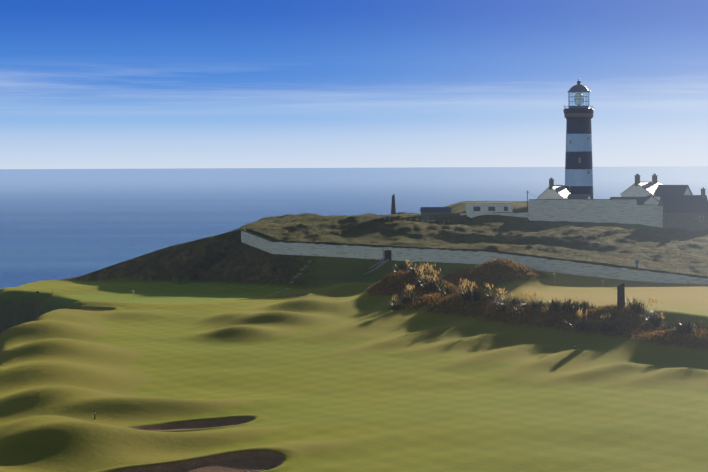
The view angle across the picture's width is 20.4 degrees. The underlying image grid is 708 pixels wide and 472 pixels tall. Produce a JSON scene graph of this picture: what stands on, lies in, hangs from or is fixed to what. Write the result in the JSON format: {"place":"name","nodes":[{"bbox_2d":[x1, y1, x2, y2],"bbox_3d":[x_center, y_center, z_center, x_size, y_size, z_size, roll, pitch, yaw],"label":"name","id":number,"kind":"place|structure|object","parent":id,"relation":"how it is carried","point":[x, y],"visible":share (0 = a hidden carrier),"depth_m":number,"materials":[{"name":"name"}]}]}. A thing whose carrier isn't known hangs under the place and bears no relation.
{"place":"outdoors","nodes":[
{"label":"outdoors","id":0,"kind":"place"},
{"bbox_2d":[0,201,707,471],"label":"terrain","id":1,"kind":"structure","parent":0,"point":[215,353],"depth_m":280.07,"materials":[{"name":"green plant"}]},
{"bbox_2d":[275,261,311,292],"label":"stepping slabs","id":2,"kind":"structure","parent":1,"relation":"on","point":[292,282],"depth_m":412.96,"materials":[{"name":"grey stone"}]},
{"bbox_2d":[363,247,391,274],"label":"gate stairs","id":3,"kind":"structure","parent":1,"relation":"on","point":[381,262],"depth_m":418.42,"materials":[{"name":"concrete"}]},
{"bbox_2d":[391,194,395,213],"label":"standing stone","id":4,"kind":"object","parent":1,"relation":"on","point":[393,209],"visible":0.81,"depth_m":556.65,"materials":[{"name":"grey stone"}]},
{"bbox_2d":[405,213,459,219],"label":"low wall","id":5,"kind":"structure","parent":1,"relation":"on","point":[434,217],"depth_m":484.76,"materials":[{"name":"stone"}]},
{"bbox_2d":[420,207,450,220],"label":"shed","id":6,"kind":"structure","parent":1,"relation":"on","point":[427,213],"depth_m":485.99,"materials":[{"name":"stone"}]},
{"bbox_2d":[241,230,707,283],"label":"long wall","id":7,"kind":"structure","parent":1,"relation":"on","point":[440,255],"depth_m":404.86,"materials":[{"name":"grey stone"}]},
{"bbox_2d":[465,203,512,217],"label":"outbuilding","id":8,"kind":"structure","parent":1,"relation":"on","point":[475,209],"depth_m":480.69,"materials":[{"name":"paint"}]},
{"bbox_2d":[392,260,663,318],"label":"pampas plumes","id":9,"kind":"object","parent":1,"relation":"on","point":[496,289],"visible":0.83,"depth_m":333.02,"materials":[{"name":"plant"}]},
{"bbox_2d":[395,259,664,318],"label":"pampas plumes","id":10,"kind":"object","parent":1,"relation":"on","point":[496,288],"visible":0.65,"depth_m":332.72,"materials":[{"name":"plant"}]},
{"bbox_2d":[395,263,666,329],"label":"pampas stalks","id":11,"kind":"object","parent":1,"relation":"on","point":[505,299],"visible":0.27,"depth_m":325.18,"materials":[{"name":"beige plant"}]},
{"bbox_2d":[366,257,707,348],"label":"bushes","id":12,"kind":"object","parent":1,"relation":"on","point":[436,295],"visible":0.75,"depth_m":328.22,"materials":[{"name":"plant"}]},
{"bbox_2d":[537,178,569,198],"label":"house","id":13,"kind":"structure","parent":1,"relation":"on","point":[552,191],"depth_m":487.20,"materials":[{"name":"stone"}]},
{"bbox_2d":[527,189,591,208],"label":"utility poles","id":14,"kind":"object","parent":1,"relation":"on","point":[535,196],"visible":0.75,"depth_m":483.79,"materials":[{"name":"grey wood"}]},
{"bbox_2d":[460,199,662,227],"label":"compound wall","id":15,"kind":"structure","parent":1,"relation":"on","point":[626,211],"depth_m":474.70,"materials":[{"name":"white paint"}]},
{"bbox_2d":[563,80,593,198],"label":"lighthouse","id":16,"kind":"object","parent":1,"relation":"on","point":[578,168],"visible":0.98,"depth_m":491.25,"materials":[{"name":"white paint"}]},
{"bbox_2d":[567,194,590,198],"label":"building","id":17,"kind":"structure","parent":1,"relation":"on","point":[579,196],"depth_m":485.29,"materials":[{"name":"stone"}]},
{"bbox_2d":[617,283,624,307],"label":"standing stone","id":18,"kind":"object","parent":1,"relation":"on","point":[620,294],"visible":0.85,"depth_m":306.04,"materials":[{"name":"grey stone"}]},
{"bbox_2d":[610,197,645,203],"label":"store","id":19,"kind":"structure","parent":1,"relation":"on","point":[639,200],"depth_m":482.63,"materials":[{"name":"stone"}]},
{"bbox_2d":[620,174,662,196],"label":"house","id":20,"kind":"structure","parent":1,"relation":"on","point":[637,188],"depth_m":494.50,"materials":[{"name":"stone"}]},
{"bbox_2d":[653,185,692,200],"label":"house right wing","id":21,"kind":"structure","parent":1,"relation":"on","point":[672,190],"depth_m":490.92,"materials":[{"name":"grey"}]},
{"bbox_2d":[658,187,707,230],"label":"dark house","id":22,"kind":"structure","parent":1,"relation":"on","point":[688,212],"depth_m":471.06,"materials":[{"name":"stone"}]},
{"bbox_2d":[0,166,707,288],"bbox_3d":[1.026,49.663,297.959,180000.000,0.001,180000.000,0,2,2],"label":"sea","id":23,"kind":"structure","parent":0,"point":[58,224],"depth_m":3820.89,"materials":[{"name":"blue liquid"}]},
{"bbox_2d":[0,0,707,168],"label":"sky","id":24,"kind":"structure","parent":0,"point":[85,84],"materials":[{"name":"blue"}]},
{"bbox_2d":[643,195,658,204],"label":"low store gable","id":25,"kind":"structure","parent":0,"point":[650,200],"depth_m":480.79,"materials":[{"name":"white paint"}]}
]}

